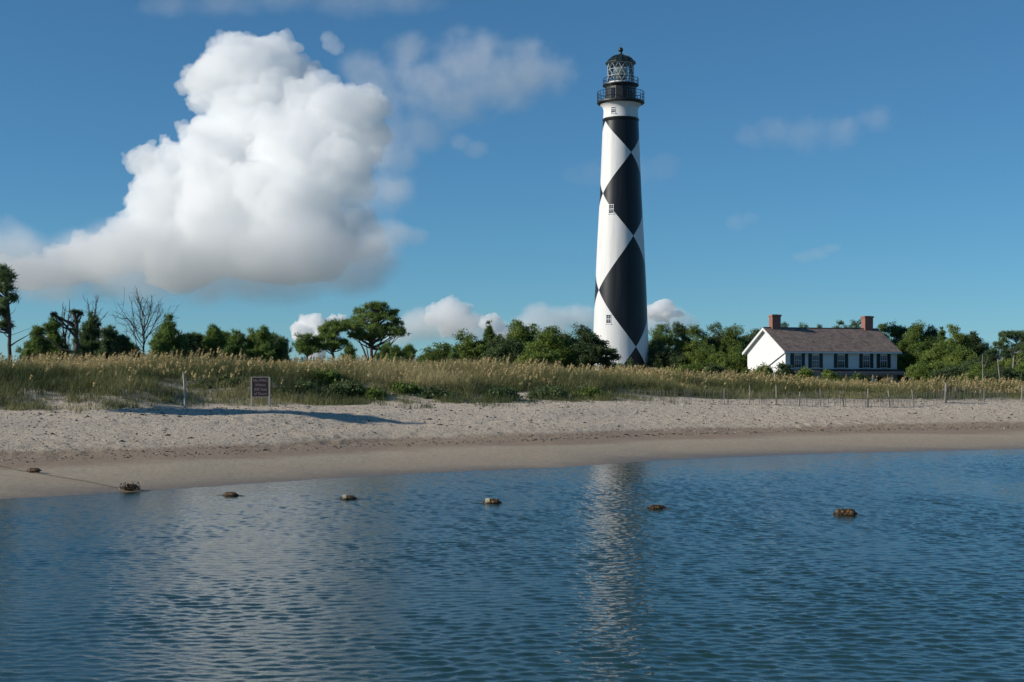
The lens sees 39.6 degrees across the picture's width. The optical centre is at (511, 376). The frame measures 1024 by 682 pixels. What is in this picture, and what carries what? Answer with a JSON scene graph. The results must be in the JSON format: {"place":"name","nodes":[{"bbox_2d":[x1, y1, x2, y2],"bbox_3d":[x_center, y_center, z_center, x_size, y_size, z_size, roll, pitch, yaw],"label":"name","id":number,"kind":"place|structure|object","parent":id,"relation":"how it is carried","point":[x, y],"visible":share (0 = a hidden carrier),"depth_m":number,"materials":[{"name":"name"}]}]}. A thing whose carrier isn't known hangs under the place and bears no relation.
{"place":"outdoors","nodes":[
{"label":"outdoors","id":0,"kind":"place"},
{"bbox_2d":[0,449,1023,681],"bbox_3d":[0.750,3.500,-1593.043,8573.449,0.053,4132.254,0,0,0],"label":"sea","id":1,"kind":"structure","parent":0,"point":[753,569],"depth_m":24.95,"materials":[{"name":"teal liquid"}]},
{"bbox_2d":[2,466,858,515],"bbox_3d":[-3.381,3.590,40.615,37.134,1.952,2.051,0,0,25],"label":"buoy rope","id":2,"kind":"object","parent":1,"relation":"on","point":[237,495],"visible":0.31,"depth_m":44.41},
{"bbox_2d":[483,498,501,503],"bbox_3d":[-0.546,3.458,39.290,0.520,0.219,0.207,0,0,4],"label":"buoy","id":3,"kind":"object","parent":1,"relation":"on","point":[491,501],"visible":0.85,"depth_m":39.21,"materials":[{"name":"plastic"}]},
{"bbox_2d":[833,509,857,515],"bbox_3d":[8.432,3.457,35.978,0.600,0.256,0.265,0,0,6],"label":"rock","id":4,"kind":"object","parent":1,"relation":"on","point":[845,512],"visible":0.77,"depth_m":35.88,"materials":[{"name":"brown stone"}]},
{"bbox_2d":[0,376,1023,498],"bbox_3d":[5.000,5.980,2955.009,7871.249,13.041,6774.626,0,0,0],"label":"beach","id":5,"kind":"structure","parent":0,"point":[149,471],"depth_m":64.17,"materials":[{"name":"beige sand"}]},
{"bbox_2d":[0,262,32,360],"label":"pine tree","id":6,"kind":"object","parent":5,"relation":"on","point":[7,275],"visible":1,"depth_m":97.86,"materials":[{"name":"green plant"}]},
{"bbox_2d":[15,324,53,361],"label":"pine tree","id":7,"kind":"object","parent":5,"relation":"on","point":[36,344],"visible":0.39,"depth_m":100.61,"materials":[{"name":"green plant"}]},
{"bbox_2d":[41,317,72,361],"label":"pine tree","id":8,"kind":"object","parent":5,"relation":"on","point":[52,326],"visible":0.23,"depth_m":103.64,"materials":[{"name":"green plant"}]},
{"bbox_2d":[35,309,85,363],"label":"snag","id":9,"kind":"object","parent":5,"relation":"on","point":[75,329],"visible":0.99,"depth_m":97.90,"materials":[{"name":"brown wood"}]},
{"bbox_2d":[56,299,73,346],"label":"dead tree","id":10,"kind":"object","parent":5,"relation":"on","point":[63,332],"visible":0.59,"depth_m":105.01,"materials":[{"name":"brown wood"}]},
{"bbox_2d":[66,311,102,361],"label":"pine tree","id":11,"kind":"object","parent":5,"relation":"on","point":[88,334],"visible":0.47,"depth_m":102.50,"materials":[{"name":"green plant"}]},
{"bbox_2d":[70,293,108,322],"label":"dead tree","id":12,"kind":"object","parent":5,"relation":"on","point":[88,305],"visible":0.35,"depth_m":105.96,"materials":[{"name":"brown wood"}]},
{"bbox_2d":[92,323,119,359],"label":"pine tree","id":13,"kind":"object","parent":5,"relation":"on","point":[109,333],"visible":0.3,"depth_m":100.64,"materials":[{"name":"green plant"}]},
{"bbox_2d":[109,333,131,360],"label":"pine tree","id":14,"kind":"object","parent":5,"relation":"on","point":[120,344],"visible":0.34,"depth_m":99.73,"materials":[{"name":"green plant"}]},
{"bbox_2d":[118,481,143,490],"bbox_3d":[-11.657,3.388,43.595,0.808,0.412,0.465,3,0,-3],"label":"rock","id":15,"kind":"object","parent":5,"relation":"on","point":[130,487],"visible":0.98,"depth_m":43.51,"materials":[{"name":"stone"}]},
{"bbox_2d":[108,286,180,360],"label":"dead tree","id":16,"kind":"object","parent":5,"relation":"on","point":[148,314],"visible":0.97,"depth_m":99.59,"materials":[{"name":"brown wood"}]},
{"bbox_2d":[147,339,169,359],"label":"young pine","id":17,"kind":"object","parent":5,"relation":"on","point":[157,346],"visible":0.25,"depth_m":96.74,"materials":[{"name":"green plant"}]},
{"bbox_2d":[148,311,191,359],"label":"young pine","id":18,"kind":"object","parent":5,"relation":"on","point":[168,333],"visible":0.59,"depth_m":97.63,"materials":[{"name":"green plant"}]},
{"bbox_2d":[173,337,193,359],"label":"young pine","id":19,"kind":"object","parent":5,"relation":"on","point":[180,345],"visible":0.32,"depth_m":97.75,"materials":[{"name":"green plant"}]},
{"bbox_2d":[182,371,186,407],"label":"driftwood post","id":20,"kind":"object","parent":5,"relation":"on","point":[184,386],"visible":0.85,"depth_m":68.25,"materials":[{"name":"grey wood"}]},
{"bbox_2d":[182,332,206,358],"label":"young pine","id":21,"kind":"object","parent":5,"relation":"on","point":[192,344],"visible":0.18,"depth_m":99.82,"materials":[{"name":"green plant"}]},
{"bbox_2d":[190,331,205,356],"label":"young pine","id":22,"kind":"object","parent":5,"relation":"on","point":[198,337],"visible":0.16,"depth_m":102.72,"materials":[{"name":"green plant"}]},
{"bbox_2d":[191,378,217,389],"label":"shrub","id":23,"kind":"object","parent":5,"relation":"on","point":[202,384],"visible":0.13,"depth_m":76.55,"materials":[{"name":"green plant"}]},
{"bbox_2d":[198,323,228,359],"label":"young pine","id":24,"kind":"object","parent":5,"relation":"on","point":[213,337],"visible":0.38,"depth_m":100.64,"materials":[{"name":"green plant"}]},
{"bbox_2d":[209,373,244,386],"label":"shrub","id":25,"kind":"object","parent":5,"relation":"on","point":[235,382],"visible":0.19,"depth_m":77.62,"materials":[{"name":"green plant"}]},
{"bbox_2d":[217,328,251,361],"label":"young pine","id":26,"kind":"object","parent":5,"relation":"on","point":[237,340],"visible":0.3,"depth_m":99.66,"materials":[{"name":"green plant"}]},
{"bbox_2d":[244,327,256,357],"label":"young pine","id":27,"kind":"object","parent":5,"relation":"on","point":[250,341],"visible":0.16,"depth_m":101.59,"materials":[{"name":"green plant"}]},
{"bbox_2d":[251,377,269,405],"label":"notice sign","id":28,"kind":"object","parent":5,"relation":"on","point":[260,386],"visible":1,"depth_m":71.97,"materials":[{"name":"brown paint"}]},
{"bbox_2d":[249,324,281,364],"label":"young pine","id":29,"kind":"object","parent":5,"relation":"on","point":[264,347],"visible":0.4,"depth_m":99.66,"materials":[{"name":"green plant"}]},
{"bbox_2d":[273,335,293,363],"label":"young pine","id":30,"kind":"object","parent":5,"relation":"on","point":[283,351],"visible":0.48,"depth_m":100.66,"materials":[{"name":"green plant"}]},
{"bbox_2d":[270,385,296,395],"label":"shrub","id":31,"kind":"object","parent":5,"relation":"on","point":[285,389],"visible":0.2,"depth_m":77.66,"materials":[{"name":"green plant"}]},
{"bbox_2d":[293,377,318,394],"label":"shrub","id":32,"kind":"object","parent":5,"relation":"on","point":[308,385],"visible":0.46,"depth_m":79.54,"materials":[{"name":"green plant"}]},
{"bbox_2d":[291,332,321,360],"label":"pine tree","id":33,"kind":"object","parent":5,"relation":"on","point":[307,344],"visible":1,"depth_m":117.62,"materials":[{"name":"green plant"}]},
{"bbox_2d":[306,367,346,385],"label":"shrub","id":34,"kind":"object","parent":5,"relation":"on","point":[332,376],"visible":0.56,"depth_m":83.27,"materials":[{"name":"green plant"}]},
{"bbox_2d":[315,316,351,358],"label":"pine tree","id":35,"kind":"object","parent":5,"relation":"on","point":[329,331],"visible":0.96,"depth_m":119.50,"materials":[{"name":"green plant"}]},
{"bbox_2d":[324,378,364,398],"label":"shrub","id":36,"kind":"object","parent":5,"relation":"on","point":[349,387],"visible":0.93,"depth_m":81.32,"materials":[{"name":"green plant"}]},
{"bbox_2d":[340,343,358,363],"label":"young pine","id":37,"kind":"object","parent":5,"relation":"on","point":[351,350],"visible":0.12,"depth_m":125.82,"materials":[{"name":"green plant"}]},
{"bbox_2d":[359,384,388,399],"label":"shrub","id":38,"kind":"object","parent":5,"relation":"on","point":[373,392],"visible":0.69,"depth_m":81.36,"materials":[{"name":"green plant"}]},
{"bbox_2d":[337,300,411,361],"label":"umbrella pine","id":39,"kind":"object","parent":5,"relation":"on","point":[375,314],"visible":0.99,"depth_m":121.64,"materials":[{"name":"green plant"}]},
{"bbox_2d":[372,340,392,364],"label":"young pine","id":40,"kind":"object","parent":5,"relation":"on","point":[384,349],"visible":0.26,"depth_m":115.63,"materials":[{"name":"green plant"}]},
{"bbox_2d":[386,344,406,362],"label":"young pine","id":41,"kind":"object","parent":5,"relation":"on","point":[396,348],"visible":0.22,"depth_m":111.89,"materials":[{"name":"green plant"}]},
{"bbox_2d":[383,380,422,394],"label":"shrub","id":42,"kind":"object","parent":5,"relation":"on","point":[401,388],"visible":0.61,"depth_m":83.41,"materials":[{"name":"green plant"}]},
{"bbox_2d":[401,342,417,362],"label":"young pine","id":43,"kind":"object","parent":5,"relation":"on","point":[408,349],"visible":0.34,"depth_m":115.72,"materials":[{"name":"green plant"}]},
{"bbox_2d":[414,341,451,362],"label":"thicket tree","id":44,"kind":"object","parent":5,"relation":"on","point":[438,353],"visible":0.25,"depth_m":139.46,"materials":[{"name":"green plant"}]},
{"bbox_2d":[414,384,453,399],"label":"shrub","id":45,"kind":"object","parent":5,"relation":"on","point":[429,393],"visible":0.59,"depth_m":83.25,"materials":[{"name":"green plant"}]},
{"bbox_2d":[446,347,460,361],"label":"thicket tree","id":46,"kind":"object","parent":5,"relation":"on","point":[453,354],"visible":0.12,"depth_m":137.77,"materials":[{"name":"green plant"}]},
{"bbox_2d":[452,328,488,362],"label":"tree","id":47,"kind":"object","parent":5,"relation":"on","point":[467,348],"visible":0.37,"depth_m":148.87,"materials":[{"name":"green plant"}]},
{"bbox_2d":[482,320,494,342],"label":"tree","id":48,"kind":"object","parent":5,"relation":"on","point":[488,334],"visible":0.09,"depth_m":151.85,"materials":[{"name":"green plant"}]},
{"bbox_2d":[481,333,509,364],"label":"tree","id":49,"kind":"object","parent":5,"relation":"on","point":[491,343],"visible":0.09,"depth_m":147.41,"materials":[{"name":"green plant"}]},
{"bbox_2d":[483,385,522,400],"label":"shrub","id":50,"kind":"object","parent":5,"relation":"on","point":[501,391],"visible":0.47,"depth_m":85.45,"materials":[{"name":"green plant"}]},
{"bbox_2d":[486,337,523,366],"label":"thicket tree","id":51,"kind":"object","parent":5,"relation":"on","point":[506,348],"visible":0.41,"depth_m":145.43,"materials":[{"name":"green plant"}]},
{"bbox_2d":[0,351,1023,414],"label":"dune grass","id":52,"kind":"structure","parent":5,"relation":"on","point":[17,378],"depth_m":84.16,"materials":[{"name":"green plant"}]},
{"bbox_2d":[0,345,1023,395],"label":"sea oats","id":53,"kind":"object","parent":5,"relation":"on","point":[649,371],"visible":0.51,"depth_m":96.96,"materials":[{"name":"beige plant"}]},
{"bbox_2d":[0,397,1023,463],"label":"beach wrack","id":54,"kind":"object","parent":5,"relation":"on","point":[169,435],"visible":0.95,"depth_m":70.19,"materials":[{"name":"brown plant"}]},
{"bbox_2d":[505,317,541,354],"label":"tree","id":55,"kind":"object","parent":5,"relation":"on","point":[519,331],"visible":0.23,"depth_m":155.21,"materials":[{"name":"green plant"}]},
{"bbox_2d":[511,338,562,369],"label":"thicket tree","id":56,"kind":"object","parent":5,"relation":"on","point":[537,352],"visible":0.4,"depth_m":140.74,"materials":[{"name":"green plant"}]},
{"bbox_2d":[527,383,568,399],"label":"shrub","id":57,"kind":"object","parent":5,"relation":"on","point":[551,391],"visible":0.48,"depth_m":88.39,"materials":[{"name":"green plant"}]},
{"bbox_2d":[524,325,577,370],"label":"tree","id":58,"kind":"object","parent":5,"relation":"on","point":[553,340],"visible":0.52,"depth_m":150.53,"materials":[{"name":"green plant"}]},
{"bbox_2d":[560,330,586,368],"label":"tree","id":59,"kind":"object","parent":5,"relation":"on","point":[568,336],"visible":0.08,"depth_m":157.67,"materials":[{"name":"green plant"}]},
{"bbox_2d":[570,322,601,368],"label":"tree","id":60,"kind":"object","parent":5,"relation":"on","point":[579,330],"visible":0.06,"depth_m":159.85,"materials":[{"name":"green plant"}]},
{"bbox_2d":[570,383,605,399],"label":"shrub","id":61,"kind":"object","parent":5,"relation":"on","point":[591,390],"visible":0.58,"depth_m":90.26,"materials":[{"name":"green plant"}]},
{"bbox_2d":[572,332,621,369],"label":"oak tree","id":62,"kind":"object","parent":5,"relation":"on","point":[595,349],"visible":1,"depth_m":149.25,"materials":[{"name":"green plant"}]},
{"bbox_2d":[594,47,648,368],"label":"lighthouse","id":63,"kind":"object","parent":5,"relation":"on","point":[620,317],"visible":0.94,"depth_m":219.15,"materials":[{"name":"white paint"}]},
{"bbox_2d":[648,323,680,350],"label":"tree","id":64,"kind":"object","parent":5,"relation":"on","point":[660,334],"visible":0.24,"depth_m":235.35,"materials":[{"name":"green plant"}]},
{"bbox_2d":[645,337,690,371],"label":"wood tree","id":65,"kind":"object","parent":5,"relation":"on","point":[659,357],"visible":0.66,"depth_m":219.37,"materials":[{"name":"green plant"}]},
{"bbox_2d":[665,321,692,349],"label":"tree","id":66,"kind":"object","parent":5,"relation":"on","point":[680,329],"visible":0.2,"depth_m":238.47,"materials":[{"name":"green plant"}]},
{"bbox_2d":[668,362,695,376],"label":"shrub","id":67,"kind":"object","parent":5,"relation":"on","point":[683,367],"visible":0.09,"depth_m":159.51,"materials":[{"name":"green plant"}]},
{"bbox_2d":[677,341,718,374],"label":"wood tree","id":68,"kind":"object","parent":5,"relation":"on","point":[698,361],"visible":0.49,"depth_m":218.00,"materials":[{"name":"green plant"}]},
{"bbox_2d":[677,323,718,354],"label":"tree","id":69,"kind":"object","parent":5,"relation":"on","point":[692,332],"visible":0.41,"depth_m":235.43,"materials":[{"name":"green plant"}]},
{"bbox_2d":[702,320,725,352],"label":"tree","id":70,"kind":"object","parent":5,"relation":"on","point":[716,340],"visible":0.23,"depth_m":241.42,"materials":[{"name":"green plant"}]},
{"bbox_2d":[696,362,731,379],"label":"shrub","id":71,"kind":"object","parent":5,"relation":"on","point":[712,366],"visible":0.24,"depth_m":164.63,"materials":[{"name":"green plant"}]},
{"bbox_2d":[710,343,746,378],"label":"wood tree","id":72,"kind":"object","parent":5,"relation":"on","point":[735,359],"visible":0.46,"depth_m":214.05,"materials":[{"name":"green plant"}]},
{"bbox_2d":[715,323,750,358],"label":"tree","id":73,"kind":"object","parent":5,"relation":"on","point":[731,338],"visible":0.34,"depth_m":237.37,"materials":[{"name":"green plant"}]},
{"bbox_2d":[740,328,761,348],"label":"tree","id":74,"kind":"object","parent":5,"relation":"on","point":[752,335],"visible":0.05,"depth_m":245.04,"materials":[{"name":"green plant"}]},
{"bbox_2d":[752,361,774,380],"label":"shrub","id":75,"kind":"object","parent":5,"relation":"on","point":[767,368],"visible":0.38,"depth_m":149.58,"materials":[{"name":"green plant"}]},
{"bbox_2d":[773,360,794,380],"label":"shrub","id":76,"kind":"object","parent":5,"relation":"on","point":[783,367],"visible":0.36,"depth_m":154.54,"materials":[{"name":"green plant"}]},
{"bbox_2d":[794,366,817,380],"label":"shrub","id":77,"kind":"object","parent":5,"relation":"on","point":[807,372],"visible":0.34,"depth_m":151.55,"materials":[{"name":"green plant"}]},
{"bbox_2d":[619,383,1022,406],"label":"sand fence","id":78,"kind":"object","parent":5,"relation":"on","point":[868,394],"visible":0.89,"depth_m":88.90,"materials":[{"name":"grey wood"}]},
{"bbox_2d":[742,314,909,384],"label":"white house","id":79,"kind":"structure","parent":5,"relation":"on","point":[867,349],"depth_m":202.34,"materials":[{"name":"paint"}]},
{"bbox_2d":[794,355,800,366],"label":"window","id":80,"kind":"structure","parent":79,"relation":"in","point":[797,358],"depth_m":198.59,"materials":[{"name":"grey glass"}]},
{"bbox_2d":[812,355,818,366],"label":"window","id":81,"kind":"structure","parent":79,"relation":"in","point":[815,358],"depth_m":199.51,"materials":[{"name":"glass"}]},
{"bbox_2d":[838,353,844,367],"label":"window","id":82,"kind":"structure","parent":79,"relation":"in","point":[841,359],"depth_m":200.88,"materials":[{"name":"grey glass"}]},
{"bbox_2d":[863,356,869,367],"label":"window","id":83,"kind":"structure","parent":79,"relation":"in","point":[866,359],"depth_m":202.21,"materials":[{"name":"glass"}]},
{"bbox_2d":[880,354,886,367],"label":"window","id":84,"kind":"structure","parent":79,"relation":"in","point":[883,359],"depth_m":203.15,"materials":[{"name":"grey glass"}]},
{"bbox_2d":[819,368,844,381],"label":"shrub","id":85,"kind":"object","parent":5,"relation":"on","point":[829,374],"visible":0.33,"depth_m":147.30,"materials":[{"name":"green plant"}]},
{"bbox_2d":[842,318,860,327],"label":"tree","id":86,"kind":"object","parent":5,"relation":"on","point":[854,325],"visible":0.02,"depth_m":265.97,"materials":[{"name":"green plant"}]},
{"bbox_2d":[846,371,870,382],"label":"shrub","id":87,"kind":"object","parent":5,"relation":"on","point":[859,376],"visible":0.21,"depth_m":144.66,"materials":[{"name":"green plant"}]},
{"bbox_2d":[876,322,890,339],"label":"tree","id":88,"kind":"object","parent":5,"relation":"on","point":[881,327],"visible":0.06,"depth_m":259.49,"materials":[{"name":"green plant"}]},
{"bbox_2d":[883,319,910,382],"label":"tree","id":89,"kind":"object","parent":5,"relation":"on","point":[896,332],"visible":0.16,"depth_m":231.23,"materials":[{"name":"green plant"}]},
{"bbox_2d":[897,339,932,382],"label":"wood tree","id":90,"kind":"object","parent":5,"relation":"on","point":[912,356],"visible":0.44,"depth_m":205.34,"materials":[{"name":"green plant"}]},
{"bbox_2d":[894,320,936,380],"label":"tree","id":91,"kind":"object","parent":5,"relation":"on","point":[912,335],"visible":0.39,"depth_m":226.93,"materials":[{"name":"green plant"}]},
{"bbox_2d":[904,360,946,386],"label":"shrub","id":92,"kind":"object","parent":5,"relation":"on","point":[917,371],"visible":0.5,"depth_m":185.28,"materials":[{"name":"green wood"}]},
{"bbox_2d":[921,325,938,345],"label":"tree","id":93,"kind":"object","parent":5,"relation":"on","point":[933,332],"visible":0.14,"depth_m":231.49,"materials":[{"name":"green plant"}]},
{"bbox_2d":[916,340,959,364],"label":"wood tree","id":94,"kind":"object","parent":5,"relation":"on","point":[938,351],"visible":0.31,"depth_m":198.83,"materials":[{"name":"green plant"}]},
{"bbox_2d":[935,326,946,342],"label":"tree","id":95,"kind":"object","parent":5,"relation":"on","point":[941,335],"visible":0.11,"depth_m":221.75,"materials":[{"name":"green plant"}]},
{"bbox_2d":[928,360,972,383],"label":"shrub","id":96,"kind":"object","parent":5,"relation":"on","point":[949,371],"visible":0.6,"depth_m":178.92,"materials":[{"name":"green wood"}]},
{"bbox_2d":[943,323,975,353],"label":"tree","id":97,"kind":"object","parent":5,"relation":"on","point":[961,338],"visible":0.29,"depth_m":211.24,"materials":[{"name":"green plant"}]},
{"bbox_2d":[942,343,978,366],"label":"wood tree","id":98,"kind":"object","parent":5,"relation":"on","point":[956,357],"visible":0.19,"depth_m":194.96,"materials":[{"name":"green plant"}]},
{"bbox_2d":[955,362,994,383],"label":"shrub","id":99,"kind":"object","parent":5,"relation":"on","point":[975,371],"visible":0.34,"depth_m":175.03,"materials":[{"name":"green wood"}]},
{"bbox_2d":[966,330,986,355],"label":"tree","id":100,"kind":"object","parent":5,"relation":"on","point":[976,340],"visible":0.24,"depth_m":215.07,"materials":[{"name":"green plant"}]},
{"bbox_2d":[966,353,1001,367],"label":"wood tree","id":101,"kind":"object","parent":5,"relation":"on","point":[988,360],"visible":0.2,"depth_m":189.45,"materials":[{"name":"green plant"}]},
{"bbox_2d":[973,342,1000,358],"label":"tree","id":102,"kind":"object","parent":5,"relation":"on","point":[987,347],"visible":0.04,"depth_m":213.70,"materials":[{"name":"green plant"}]},
{"bbox_2d":[983,340,1014,377],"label":"pine tree","id":103,"kind":"object","parent":5,"relation":"on","point":[1004,352],"visible":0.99,"depth_m":167.65,"materials":[{"name":"green plant"}]},
{"bbox_2d":[977,364,1023,383],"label":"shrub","id":104,"kind":"object","parent":5,"relation":"on","point":[1009,372],"visible":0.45,"depth_m":170.99,"materials":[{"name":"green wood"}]},
{"bbox_2d":[989,351,1023,368],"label":"wood tree","id":105,"kind":"object","parent":5,"relation":"on","point":[1004,362],"visible":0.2,"depth_m":185.03,"materials":[{"name":"green plant"}]},
{"bbox_2d":[997,329,1023,366],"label":"pine tree","id":106,"kind":"object","parent":5,"relation":"on","point":[1016,348],"visible":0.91,"depth_m":177.80,"materials":[{"name":"green plant"}]},
{"bbox_2d":[0,0,1023,362],"label":"sky","id":107,"kind":"structure","parent":0,"point":[285,166],"materials":[{"name":"blue"}]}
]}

